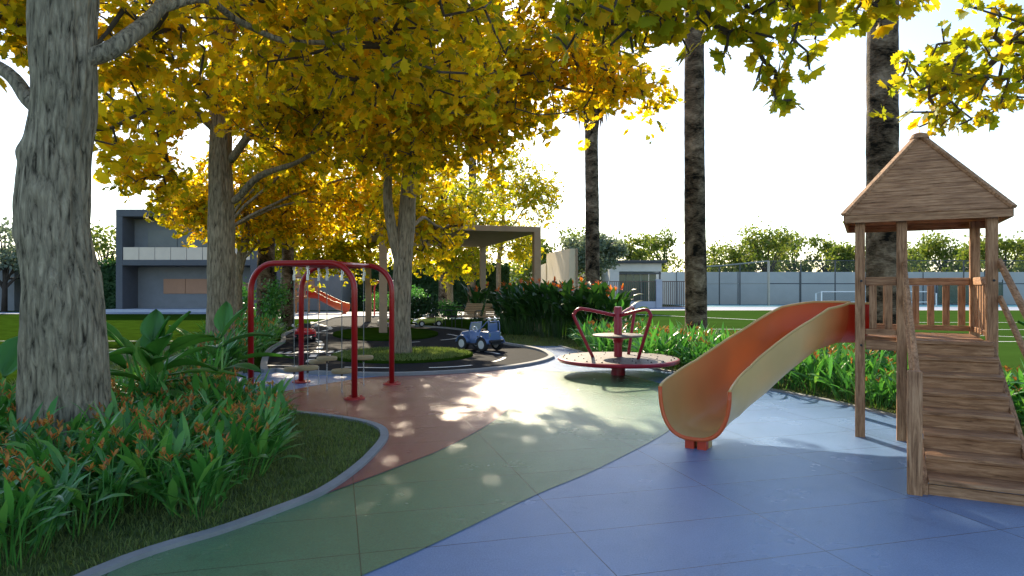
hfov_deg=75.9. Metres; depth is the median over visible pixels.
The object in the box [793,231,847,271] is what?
broadleaf tree
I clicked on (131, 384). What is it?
flowering plant
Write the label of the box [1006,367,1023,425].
flowering plant
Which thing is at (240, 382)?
flowering plant
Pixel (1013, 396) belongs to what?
flowering plant
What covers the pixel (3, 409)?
flowering plant
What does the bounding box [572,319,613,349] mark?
flowering plant
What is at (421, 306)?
round shrub
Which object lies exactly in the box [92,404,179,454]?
flowering plant
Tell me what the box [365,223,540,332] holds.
pergola
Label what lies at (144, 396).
flowering plant
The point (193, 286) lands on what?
window
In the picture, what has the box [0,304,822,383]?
ground
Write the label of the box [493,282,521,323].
bird of paradise
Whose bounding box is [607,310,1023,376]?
sports field
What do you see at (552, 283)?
bird of paradise
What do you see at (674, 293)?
barred gate
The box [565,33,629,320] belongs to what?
palm tree
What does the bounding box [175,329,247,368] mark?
flowering plant
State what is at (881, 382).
flowering plant
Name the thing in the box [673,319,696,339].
flowering plant
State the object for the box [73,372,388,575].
kerb
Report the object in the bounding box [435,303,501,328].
park bench
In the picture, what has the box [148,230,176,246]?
window
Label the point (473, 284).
palm tree
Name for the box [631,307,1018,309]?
field path
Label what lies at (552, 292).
bird of paradise
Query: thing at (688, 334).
flowering plant
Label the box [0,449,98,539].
flowering plant
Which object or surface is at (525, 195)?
ginkgo tree
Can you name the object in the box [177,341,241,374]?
flowering plant
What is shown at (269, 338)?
flowering plant
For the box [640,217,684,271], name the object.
broadleaf tree
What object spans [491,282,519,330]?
bird of paradise
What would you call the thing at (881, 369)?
flowering plant
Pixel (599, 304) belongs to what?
bird of paradise
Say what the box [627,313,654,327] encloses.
flowering plant
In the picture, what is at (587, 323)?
flowering plant
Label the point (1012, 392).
flowering plant
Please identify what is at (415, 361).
grass island
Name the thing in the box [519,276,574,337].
bird of paradise
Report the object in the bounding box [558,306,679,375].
merry go round
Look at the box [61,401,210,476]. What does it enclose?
flowering plant
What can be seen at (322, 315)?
pale plaza
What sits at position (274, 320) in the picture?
flowering plant
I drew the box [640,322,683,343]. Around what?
flowering plant
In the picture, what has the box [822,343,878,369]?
flowering plant
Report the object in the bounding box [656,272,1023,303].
grey boundary wall
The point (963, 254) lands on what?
broadleaf tree
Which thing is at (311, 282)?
window
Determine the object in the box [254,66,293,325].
palm tree
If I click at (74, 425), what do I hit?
flowering plant
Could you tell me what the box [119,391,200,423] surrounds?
flowering plant
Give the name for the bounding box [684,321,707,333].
flowering plant
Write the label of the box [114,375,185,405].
flowering plant
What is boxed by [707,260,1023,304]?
court fence
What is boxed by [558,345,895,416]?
kerb
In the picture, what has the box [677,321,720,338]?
flowering plant
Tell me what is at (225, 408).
flowering plant
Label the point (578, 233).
broadleaf tree
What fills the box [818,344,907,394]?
flowering plant
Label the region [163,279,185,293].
window
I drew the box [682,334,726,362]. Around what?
flowering plant
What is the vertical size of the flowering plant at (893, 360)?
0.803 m
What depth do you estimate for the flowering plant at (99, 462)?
4.93 m
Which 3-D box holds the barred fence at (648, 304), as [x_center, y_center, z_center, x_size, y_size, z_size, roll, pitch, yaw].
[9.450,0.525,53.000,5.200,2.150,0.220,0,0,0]
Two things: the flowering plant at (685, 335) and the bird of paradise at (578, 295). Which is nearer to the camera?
the flowering plant at (685, 335)
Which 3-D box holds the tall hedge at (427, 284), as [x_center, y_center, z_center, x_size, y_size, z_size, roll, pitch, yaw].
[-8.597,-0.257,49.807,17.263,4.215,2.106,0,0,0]
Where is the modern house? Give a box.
[106,209,281,311]
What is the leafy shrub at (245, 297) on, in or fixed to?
on the ground at (127, 326)
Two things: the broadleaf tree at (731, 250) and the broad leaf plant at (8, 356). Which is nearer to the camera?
the broad leaf plant at (8, 356)
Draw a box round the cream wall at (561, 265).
[529,249,577,289]
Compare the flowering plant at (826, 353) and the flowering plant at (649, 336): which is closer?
the flowering plant at (826, 353)
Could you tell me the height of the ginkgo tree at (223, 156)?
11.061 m
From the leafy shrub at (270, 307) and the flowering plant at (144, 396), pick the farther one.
the leafy shrub at (270, 307)
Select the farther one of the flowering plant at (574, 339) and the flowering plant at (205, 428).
the flowering plant at (574, 339)
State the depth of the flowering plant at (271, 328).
18.80 m
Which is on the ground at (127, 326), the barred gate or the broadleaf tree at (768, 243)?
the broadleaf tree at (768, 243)
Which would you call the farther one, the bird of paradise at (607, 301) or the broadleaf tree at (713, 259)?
the broadleaf tree at (713, 259)
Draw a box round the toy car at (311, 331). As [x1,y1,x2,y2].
[292,323,317,340]
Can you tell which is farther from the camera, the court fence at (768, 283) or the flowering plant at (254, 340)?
the court fence at (768, 283)
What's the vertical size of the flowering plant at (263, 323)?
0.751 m
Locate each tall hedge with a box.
[97,257,115,308]
[350,259,511,308]
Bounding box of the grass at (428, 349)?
[332,346,470,360]
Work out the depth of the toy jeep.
16.38 m
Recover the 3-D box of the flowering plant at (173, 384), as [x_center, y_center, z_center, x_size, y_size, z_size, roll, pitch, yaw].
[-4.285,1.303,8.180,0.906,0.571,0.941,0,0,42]
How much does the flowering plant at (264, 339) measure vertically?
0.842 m
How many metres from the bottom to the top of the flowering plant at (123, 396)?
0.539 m
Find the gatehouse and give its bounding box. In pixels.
[601,260,666,300]
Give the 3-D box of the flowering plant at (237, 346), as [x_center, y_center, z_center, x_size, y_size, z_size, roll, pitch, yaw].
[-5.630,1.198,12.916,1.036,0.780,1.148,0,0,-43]
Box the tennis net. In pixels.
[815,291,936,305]
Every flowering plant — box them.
[0,377,15,429]
[0,392,16,433]
[0,396,102,459]
[0,402,64,457]
[0,403,16,438]
[0,416,22,432]
[0,430,59,465]
[0,438,148,513]
[0,438,165,541]
[0,445,85,508]
[0,448,26,474]
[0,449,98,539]
[0,451,92,570]
[1,407,160,499]
[1,422,32,447]
[7,413,110,462]
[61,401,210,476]
[63,402,148,433]
[65,432,162,498]
[69,424,214,514]
[70,388,166,447]
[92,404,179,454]
[103,391,166,420]
[110,362,145,380]
[111,362,187,390]
[111,369,142,396]
[111,376,153,400]
[112,378,171,399]
[112,386,145,408]
[113,392,135,414]
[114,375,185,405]
[117,387,181,409]
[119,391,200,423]
[123,364,190,386]
[126,412,257,519]
[130,393,218,430]
[133,371,231,415]
[136,372,190,391]
[136,405,230,485]
[142,359,213,384]
[148,397,251,435]
[148,423,251,501]
[149,392,200,415]
[164,328,233,369]
[165,362,228,390]
[167,390,217,422]
[170,420,241,445]
[172,377,233,416]
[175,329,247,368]
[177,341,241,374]
[179,385,259,413]
[181,371,268,408]
[182,409,305,480]
[185,392,256,421]
[191,367,253,395]
[191,394,305,469]
[193,321,235,333]
[201,324,247,344]
[202,328,247,368]
[206,400,269,440]
[206,404,290,458]
[212,376,302,411]
[215,380,298,419]
[219,369,269,406]
[220,372,262,392]
[226,328,265,359]
[231,338,263,361]
[234,309,266,319]
[234,322,280,357]
[234,383,303,443]
[235,312,265,327]
[235,319,272,328]
[238,328,281,352]
[239,323,283,346]
[247,321,281,337]
[255,318,285,335]
[257,318,286,339]
[262,315,286,332]
[264,314,282,323]
[264,324,281,341]
[567,324,596,347]
[570,314,608,351]
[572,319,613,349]
[573,316,602,333]
[575,323,609,351]
[579,327,623,351]
[585,329,631,351]
[592,319,640,351]
[602,322,643,341]
[607,330,650,351]
[622,326,668,349]
[624,316,655,333]
[624,320,690,357]
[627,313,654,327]
[627,328,672,354]
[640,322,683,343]
[649,324,711,367]
[654,322,719,364]
[654,334,688,356]
[670,324,708,344]
[670,336,709,364]
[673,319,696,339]
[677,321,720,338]
[680,331,712,358]
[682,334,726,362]
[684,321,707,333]
[691,332,731,350]
[695,329,720,346]
[698,320,724,336]
[704,327,729,346]
[716,323,736,340]
[774,354,825,389]
[781,349,822,382]
[785,347,854,390]
[787,343,868,394]
[798,343,847,387]
[812,348,892,401]
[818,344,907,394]
[821,343,893,368]
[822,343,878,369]
[838,350,907,394]
[838,360,895,402]
[840,369,895,408]
[867,356,895,403]
[871,364,908,405]
[876,351,907,368]
[1002,365,1019,402]
[1004,370,1023,418]
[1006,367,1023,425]
[1007,369,1023,410]
[1009,383,1023,411]
[1009,385,1023,424]
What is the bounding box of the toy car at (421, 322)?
[412,314,443,326]
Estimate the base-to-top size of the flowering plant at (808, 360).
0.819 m
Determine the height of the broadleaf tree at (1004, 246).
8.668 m
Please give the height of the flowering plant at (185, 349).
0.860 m
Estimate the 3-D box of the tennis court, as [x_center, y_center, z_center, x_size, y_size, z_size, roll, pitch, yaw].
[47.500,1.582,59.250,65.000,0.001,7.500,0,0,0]
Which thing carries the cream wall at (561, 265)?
on the ground at (127, 326)
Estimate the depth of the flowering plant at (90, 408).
6.28 m
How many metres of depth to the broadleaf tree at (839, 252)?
78.20 m
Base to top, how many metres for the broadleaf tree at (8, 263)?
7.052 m
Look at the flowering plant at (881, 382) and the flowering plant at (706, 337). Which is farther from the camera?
the flowering plant at (706, 337)
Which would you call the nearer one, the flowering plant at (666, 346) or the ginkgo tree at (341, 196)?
the flowering plant at (666, 346)
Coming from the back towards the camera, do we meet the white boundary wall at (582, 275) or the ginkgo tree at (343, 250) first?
the white boundary wall at (582, 275)
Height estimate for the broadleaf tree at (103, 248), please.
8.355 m
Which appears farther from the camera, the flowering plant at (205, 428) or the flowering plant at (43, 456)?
the flowering plant at (205, 428)
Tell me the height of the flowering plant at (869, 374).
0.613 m
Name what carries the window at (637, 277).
in the gatehouse
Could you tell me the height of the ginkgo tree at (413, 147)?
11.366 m
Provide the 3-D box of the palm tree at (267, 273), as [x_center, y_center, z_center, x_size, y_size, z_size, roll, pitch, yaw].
[-9.990,-4.533,26.033,4.390,12.266,3.893,0,0,0]
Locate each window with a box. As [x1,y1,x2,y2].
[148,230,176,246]
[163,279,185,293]
[178,230,206,246]
[186,279,206,293]
[297,279,313,285]
[619,274,624,292]
[626,274,632,300]
[634,274,640,300]
[641,274,647,300]
[649,274,655,300]
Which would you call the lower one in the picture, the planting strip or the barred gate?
the planting strip
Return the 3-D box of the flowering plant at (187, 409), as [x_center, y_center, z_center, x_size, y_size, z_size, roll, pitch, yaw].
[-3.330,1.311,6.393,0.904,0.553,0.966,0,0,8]
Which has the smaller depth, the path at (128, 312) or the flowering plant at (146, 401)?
the flowering plant at (146, 401)
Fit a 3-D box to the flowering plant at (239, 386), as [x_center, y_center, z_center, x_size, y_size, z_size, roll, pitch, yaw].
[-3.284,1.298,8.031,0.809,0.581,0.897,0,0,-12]
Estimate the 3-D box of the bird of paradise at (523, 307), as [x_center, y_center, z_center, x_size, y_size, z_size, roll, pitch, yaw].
[0.865,0.605,21.618,2.091,1.990,2.061,0,0,-30]
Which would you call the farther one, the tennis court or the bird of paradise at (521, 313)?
the tennis court
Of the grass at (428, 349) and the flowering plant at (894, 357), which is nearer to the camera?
the flowering plant at (894, 357)
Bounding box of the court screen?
[936,280,1002,302]
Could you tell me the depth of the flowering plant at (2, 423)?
5.87 m
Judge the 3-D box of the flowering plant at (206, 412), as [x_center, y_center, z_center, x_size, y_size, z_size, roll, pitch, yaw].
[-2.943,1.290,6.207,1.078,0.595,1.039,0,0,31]
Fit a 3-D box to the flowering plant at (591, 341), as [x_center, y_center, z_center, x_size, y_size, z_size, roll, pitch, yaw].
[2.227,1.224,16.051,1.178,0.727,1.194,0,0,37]
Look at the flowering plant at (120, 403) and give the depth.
6.90 m
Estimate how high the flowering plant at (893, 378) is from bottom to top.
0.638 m
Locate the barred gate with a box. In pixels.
[662,281,684,306]
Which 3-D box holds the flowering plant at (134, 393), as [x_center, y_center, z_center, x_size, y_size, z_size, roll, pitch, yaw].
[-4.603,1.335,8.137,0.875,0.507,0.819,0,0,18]
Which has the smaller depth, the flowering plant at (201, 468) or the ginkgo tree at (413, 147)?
the flowering plant at (201, 468)
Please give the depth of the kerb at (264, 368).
12.74 m
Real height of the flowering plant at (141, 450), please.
0.625 m
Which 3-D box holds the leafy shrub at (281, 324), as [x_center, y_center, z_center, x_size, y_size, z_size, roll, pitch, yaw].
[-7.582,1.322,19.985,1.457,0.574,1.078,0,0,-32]
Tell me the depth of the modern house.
45.03 m
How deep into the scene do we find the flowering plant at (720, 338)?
12.51 m
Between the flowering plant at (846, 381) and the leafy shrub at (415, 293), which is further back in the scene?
the leafy shrub at (415, 293)
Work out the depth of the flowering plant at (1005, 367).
7.93 m
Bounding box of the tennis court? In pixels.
[669,304,1017,306]
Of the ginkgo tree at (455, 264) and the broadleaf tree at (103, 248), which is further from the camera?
the broadleaf tree at (103, 248)
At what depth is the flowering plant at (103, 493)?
4.30 m
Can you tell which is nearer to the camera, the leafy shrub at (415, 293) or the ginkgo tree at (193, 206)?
the ginkgo tree at (193, 206)
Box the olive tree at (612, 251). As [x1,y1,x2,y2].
[557,231,628,272]
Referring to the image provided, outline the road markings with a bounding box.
[268,322,505,367]
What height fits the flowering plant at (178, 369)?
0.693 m
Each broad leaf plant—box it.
[0,336,17,406]
[106,309,246,406]
[169,301,293,379]
[608,292,632,319]
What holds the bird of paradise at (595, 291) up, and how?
on the planting strip
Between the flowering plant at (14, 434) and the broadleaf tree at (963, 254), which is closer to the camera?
the flowering plant at (14, 434)
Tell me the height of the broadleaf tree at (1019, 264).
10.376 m
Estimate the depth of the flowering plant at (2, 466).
4.87 m
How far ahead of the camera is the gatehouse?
55.89 m
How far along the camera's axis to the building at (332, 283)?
46.50 m
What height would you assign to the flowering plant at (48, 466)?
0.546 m
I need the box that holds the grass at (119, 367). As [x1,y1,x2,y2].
[8,344,258,398]
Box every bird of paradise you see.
[456,282,491,323]
[487,281,527,334]
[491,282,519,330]
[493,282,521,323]
[494,278,543,334]
[498,281,538,332]
[510,277,559,336]
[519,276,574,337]
[536,278,580,338]
[536,279,577,334]
[540,276,598,338]
[559,281,615,326]
[562,280,592,334]
[573,282,631,325]
[586,283,648,323]
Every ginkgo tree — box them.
[0,0,533,445]
[92,0,395,342]
[143,134,345,318]
[197,0,684,353]
[233,119,461,241]
[237,166,388,291]
[374,172,517,304]
[446,138,565,299]
[529,0,1023,136]
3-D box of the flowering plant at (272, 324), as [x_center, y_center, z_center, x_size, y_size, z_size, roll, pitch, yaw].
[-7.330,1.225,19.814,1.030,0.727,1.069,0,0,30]
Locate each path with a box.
[0,312,244,313]
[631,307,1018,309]
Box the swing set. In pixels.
[248,260,400,399]
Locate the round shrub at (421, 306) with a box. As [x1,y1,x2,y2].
[410,295,440,320]
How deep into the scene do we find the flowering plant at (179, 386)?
8.12 m
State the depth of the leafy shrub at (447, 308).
32.72 m
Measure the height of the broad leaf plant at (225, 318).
1.399 m
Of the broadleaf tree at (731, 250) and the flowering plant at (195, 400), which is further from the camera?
the broadleaf tree at (731, 250)
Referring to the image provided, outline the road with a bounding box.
[267,317,546,371]
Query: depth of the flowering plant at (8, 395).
6.53 m
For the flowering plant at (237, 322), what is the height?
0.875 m
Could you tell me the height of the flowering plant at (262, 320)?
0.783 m
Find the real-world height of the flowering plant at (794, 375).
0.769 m
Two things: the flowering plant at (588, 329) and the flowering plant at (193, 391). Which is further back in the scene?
the flowering plant at (588, 329)
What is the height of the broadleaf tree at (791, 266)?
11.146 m
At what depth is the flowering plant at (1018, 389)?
7.21 m
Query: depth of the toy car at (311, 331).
19.49 m
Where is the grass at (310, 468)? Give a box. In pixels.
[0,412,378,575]
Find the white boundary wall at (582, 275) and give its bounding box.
[510,270,600,288]
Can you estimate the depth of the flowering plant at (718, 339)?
11.95 m
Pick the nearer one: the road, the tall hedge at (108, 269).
the road
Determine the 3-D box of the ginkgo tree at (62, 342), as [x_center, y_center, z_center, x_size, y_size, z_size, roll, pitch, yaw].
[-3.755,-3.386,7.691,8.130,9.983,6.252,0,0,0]
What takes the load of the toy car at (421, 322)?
on the road
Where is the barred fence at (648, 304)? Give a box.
[600,281,655,307]
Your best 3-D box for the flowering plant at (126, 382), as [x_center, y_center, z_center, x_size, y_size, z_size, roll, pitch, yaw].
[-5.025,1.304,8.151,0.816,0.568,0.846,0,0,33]
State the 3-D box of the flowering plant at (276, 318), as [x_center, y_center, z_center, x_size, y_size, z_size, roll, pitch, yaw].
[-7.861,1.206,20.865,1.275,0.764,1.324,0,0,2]
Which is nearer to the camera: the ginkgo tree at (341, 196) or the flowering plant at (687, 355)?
the flowering plant at (687, 355)
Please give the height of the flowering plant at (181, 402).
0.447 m
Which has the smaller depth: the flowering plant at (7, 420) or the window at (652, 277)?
the flowering plant at (7, 420)
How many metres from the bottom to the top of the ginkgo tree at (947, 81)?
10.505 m
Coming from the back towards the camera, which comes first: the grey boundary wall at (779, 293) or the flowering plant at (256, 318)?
the grey boundary wall at (779, 293)
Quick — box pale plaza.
[278,312,499,318]
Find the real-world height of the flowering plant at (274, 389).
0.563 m
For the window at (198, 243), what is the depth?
45.03 m
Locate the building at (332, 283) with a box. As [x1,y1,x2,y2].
[277,266,350,310]
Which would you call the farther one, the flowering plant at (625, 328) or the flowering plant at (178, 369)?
the flowering plant at (625, 328)
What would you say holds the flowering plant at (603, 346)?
on the planting strip
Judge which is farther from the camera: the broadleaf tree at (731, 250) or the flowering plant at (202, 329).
the broadleaf tree at (731, 250)
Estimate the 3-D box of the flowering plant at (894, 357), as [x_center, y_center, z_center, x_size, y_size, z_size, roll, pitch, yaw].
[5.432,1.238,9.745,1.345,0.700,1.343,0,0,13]
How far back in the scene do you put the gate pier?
52.80 m
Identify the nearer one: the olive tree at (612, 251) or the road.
the road
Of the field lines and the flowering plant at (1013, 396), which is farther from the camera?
the field lines
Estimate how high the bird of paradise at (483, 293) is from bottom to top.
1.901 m
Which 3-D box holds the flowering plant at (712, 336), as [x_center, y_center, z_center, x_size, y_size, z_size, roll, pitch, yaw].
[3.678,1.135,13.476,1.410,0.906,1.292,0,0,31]
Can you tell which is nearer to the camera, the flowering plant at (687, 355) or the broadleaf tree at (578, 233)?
the flowering plant at (687, 355)
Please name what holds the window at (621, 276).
in the gatehouse
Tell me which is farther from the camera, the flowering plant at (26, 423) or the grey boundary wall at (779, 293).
the grey boundary wall at (779, 293)
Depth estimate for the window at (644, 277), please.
56.37 m
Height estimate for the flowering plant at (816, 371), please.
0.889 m
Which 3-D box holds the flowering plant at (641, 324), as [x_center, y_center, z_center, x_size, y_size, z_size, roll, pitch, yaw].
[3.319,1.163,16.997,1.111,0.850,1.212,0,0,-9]
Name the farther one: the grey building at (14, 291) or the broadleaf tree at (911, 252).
the broadleaf tree at (911, 252)
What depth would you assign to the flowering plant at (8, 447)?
5.20 m
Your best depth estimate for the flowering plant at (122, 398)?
6.60 m
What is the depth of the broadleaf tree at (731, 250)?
78.07 m
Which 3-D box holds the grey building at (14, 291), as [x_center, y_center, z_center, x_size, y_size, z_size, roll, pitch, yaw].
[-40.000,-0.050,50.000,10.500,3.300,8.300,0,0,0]
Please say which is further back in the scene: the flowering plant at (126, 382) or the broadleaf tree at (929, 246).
the broadleaf tree at (929, 246)
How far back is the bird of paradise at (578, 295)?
19.79 m
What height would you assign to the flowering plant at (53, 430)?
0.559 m
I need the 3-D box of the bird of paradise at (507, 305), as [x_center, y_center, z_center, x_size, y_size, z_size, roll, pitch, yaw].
[0.311,0.622,22.277,1.916,1.956,1.876,0,0,4]
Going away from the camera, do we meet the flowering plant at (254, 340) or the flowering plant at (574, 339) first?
the flowering plant at (254, 340)
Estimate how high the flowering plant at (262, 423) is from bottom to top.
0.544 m
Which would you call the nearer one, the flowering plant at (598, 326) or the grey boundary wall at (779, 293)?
the flowering plant at (598, 326)
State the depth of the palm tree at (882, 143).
12.09 m
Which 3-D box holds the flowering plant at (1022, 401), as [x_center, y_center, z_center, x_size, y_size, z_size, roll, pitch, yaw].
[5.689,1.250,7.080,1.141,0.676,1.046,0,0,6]
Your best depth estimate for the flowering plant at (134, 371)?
8.48 m
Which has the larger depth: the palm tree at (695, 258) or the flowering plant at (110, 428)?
the palm tree at (695, 258)
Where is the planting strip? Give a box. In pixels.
[502,334,1023,429]
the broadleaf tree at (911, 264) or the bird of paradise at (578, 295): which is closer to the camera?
the bird of paradise at (578, 295)
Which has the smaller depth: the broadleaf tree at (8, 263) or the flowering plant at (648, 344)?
the flowering plant at (648, 344)
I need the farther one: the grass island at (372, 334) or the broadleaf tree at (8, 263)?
the broadleaf tree at (8, 263)
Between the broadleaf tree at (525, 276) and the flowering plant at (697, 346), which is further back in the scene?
the broadleaf tree at (525, 276)
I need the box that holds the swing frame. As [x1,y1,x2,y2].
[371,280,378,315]
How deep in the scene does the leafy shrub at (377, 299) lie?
41.66 m
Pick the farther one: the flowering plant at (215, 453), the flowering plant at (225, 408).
the flowering plant at (225, 408)
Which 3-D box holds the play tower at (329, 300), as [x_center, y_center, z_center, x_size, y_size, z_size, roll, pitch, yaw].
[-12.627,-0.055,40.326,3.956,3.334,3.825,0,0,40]
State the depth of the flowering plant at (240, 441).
5.36 m
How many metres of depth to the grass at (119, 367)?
12.80 m
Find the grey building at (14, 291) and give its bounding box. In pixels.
[0,264,20,310]
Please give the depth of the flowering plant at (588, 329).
16.42 m
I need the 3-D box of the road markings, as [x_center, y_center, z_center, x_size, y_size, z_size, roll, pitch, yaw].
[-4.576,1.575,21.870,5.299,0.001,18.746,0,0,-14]
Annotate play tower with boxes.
[277,267,349,313]
[658,132,1023,506]
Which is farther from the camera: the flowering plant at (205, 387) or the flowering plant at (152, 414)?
the flowering plant at (205, 387)
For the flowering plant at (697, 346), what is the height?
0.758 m
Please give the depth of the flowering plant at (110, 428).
4.96 m
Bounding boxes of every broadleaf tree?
[0,216,19,311]
[91,214,115,263]
[503,225,559,284]
[556,215,601,285]
[609,224,672,271]
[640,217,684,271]
[682,237,733,271]
[712,236,764,271]
[725,215,801,271]
[761,226,814,271]
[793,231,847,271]
[817,221,854,271]
[852,242,936,271]
[907,241,937,271]
[912,230,968,271]
[941,233,1008,271]
[980,230,1023,271]
[1007,236,1023,270]
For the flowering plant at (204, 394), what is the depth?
7.21 m
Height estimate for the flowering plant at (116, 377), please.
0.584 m
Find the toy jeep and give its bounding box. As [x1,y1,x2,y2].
[455,317,504,351]
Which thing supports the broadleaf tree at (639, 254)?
on the ground at (127, 326)
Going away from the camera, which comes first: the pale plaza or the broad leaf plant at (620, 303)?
the broad leaf plant at (620, 303)
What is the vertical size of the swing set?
2.008 m
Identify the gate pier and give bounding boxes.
[655,279,662,307]
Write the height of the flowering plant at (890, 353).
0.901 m
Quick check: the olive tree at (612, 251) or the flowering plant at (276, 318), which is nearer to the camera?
the flowering plant at (276, 318)
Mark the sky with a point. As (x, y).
(799, 170)
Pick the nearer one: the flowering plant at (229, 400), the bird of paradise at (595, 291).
the flowering plant at (229, 400)
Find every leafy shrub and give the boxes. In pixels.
[242,277,256,317]
[256,274,297,321]
[273,323,290,333]
[360,290,388,309]
[411,285,430,297]
[438,298,462,319]
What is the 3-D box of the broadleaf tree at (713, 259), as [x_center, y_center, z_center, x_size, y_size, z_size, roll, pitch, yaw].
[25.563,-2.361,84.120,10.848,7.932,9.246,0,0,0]
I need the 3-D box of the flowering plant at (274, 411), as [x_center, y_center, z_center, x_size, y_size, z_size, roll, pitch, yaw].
[-2.353,1.287,5.852,0.964,0.602,1.065,0,0,32]
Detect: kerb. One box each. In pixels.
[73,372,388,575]
[260,316,553,375]
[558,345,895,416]
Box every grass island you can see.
[331,348,472,363]
[333,327,437,340]
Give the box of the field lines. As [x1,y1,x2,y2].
[639,314,1023,341]
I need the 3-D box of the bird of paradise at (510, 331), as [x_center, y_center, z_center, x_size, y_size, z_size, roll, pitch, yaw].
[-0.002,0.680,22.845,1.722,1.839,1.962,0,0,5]
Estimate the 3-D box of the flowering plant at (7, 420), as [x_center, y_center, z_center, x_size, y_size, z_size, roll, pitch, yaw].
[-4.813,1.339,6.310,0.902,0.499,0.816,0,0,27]
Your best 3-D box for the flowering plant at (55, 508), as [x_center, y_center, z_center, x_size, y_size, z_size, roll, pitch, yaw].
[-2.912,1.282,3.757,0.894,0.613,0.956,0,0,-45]
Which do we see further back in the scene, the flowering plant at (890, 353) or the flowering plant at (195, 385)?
the flowering plant at (890, 353)
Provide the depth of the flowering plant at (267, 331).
17.65 m
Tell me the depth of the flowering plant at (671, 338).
13.22 m
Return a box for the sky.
[0,0,1023,271]
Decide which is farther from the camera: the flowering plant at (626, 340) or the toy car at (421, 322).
the toy car at (421, 322)
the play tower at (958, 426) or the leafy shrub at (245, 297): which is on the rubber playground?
the play tower at (958, 426)
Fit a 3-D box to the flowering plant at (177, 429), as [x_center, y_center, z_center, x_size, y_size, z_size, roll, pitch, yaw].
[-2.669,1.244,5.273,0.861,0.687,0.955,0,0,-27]
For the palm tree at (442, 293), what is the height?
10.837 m
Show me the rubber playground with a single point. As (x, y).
(771, 483)
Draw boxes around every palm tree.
[208,32,274,318]
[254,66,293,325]
[427,167,467,309]
[467,157,475,311]
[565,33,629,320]
[684,9,707,331]
[865,0,898,356]
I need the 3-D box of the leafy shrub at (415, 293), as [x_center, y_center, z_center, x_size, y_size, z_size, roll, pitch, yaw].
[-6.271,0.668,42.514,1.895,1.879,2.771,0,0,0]
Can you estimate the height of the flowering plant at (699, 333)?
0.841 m
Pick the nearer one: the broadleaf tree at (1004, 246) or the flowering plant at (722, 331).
the flowering plant at (722, 331)
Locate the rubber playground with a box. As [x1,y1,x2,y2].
[237,346,1023,575]
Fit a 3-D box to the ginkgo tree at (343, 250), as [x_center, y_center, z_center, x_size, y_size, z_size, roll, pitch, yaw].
[-8.531,-2.257,30.425,8.394,7.727,5.989,0,0,0]
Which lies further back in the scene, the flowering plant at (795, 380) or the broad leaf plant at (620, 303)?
the broad leaf plant at (620, 303)
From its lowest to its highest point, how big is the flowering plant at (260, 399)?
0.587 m
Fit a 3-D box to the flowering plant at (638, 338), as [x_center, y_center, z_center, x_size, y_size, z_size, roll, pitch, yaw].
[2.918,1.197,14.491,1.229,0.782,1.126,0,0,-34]
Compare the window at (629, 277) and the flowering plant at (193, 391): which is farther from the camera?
the window at (629, 277)

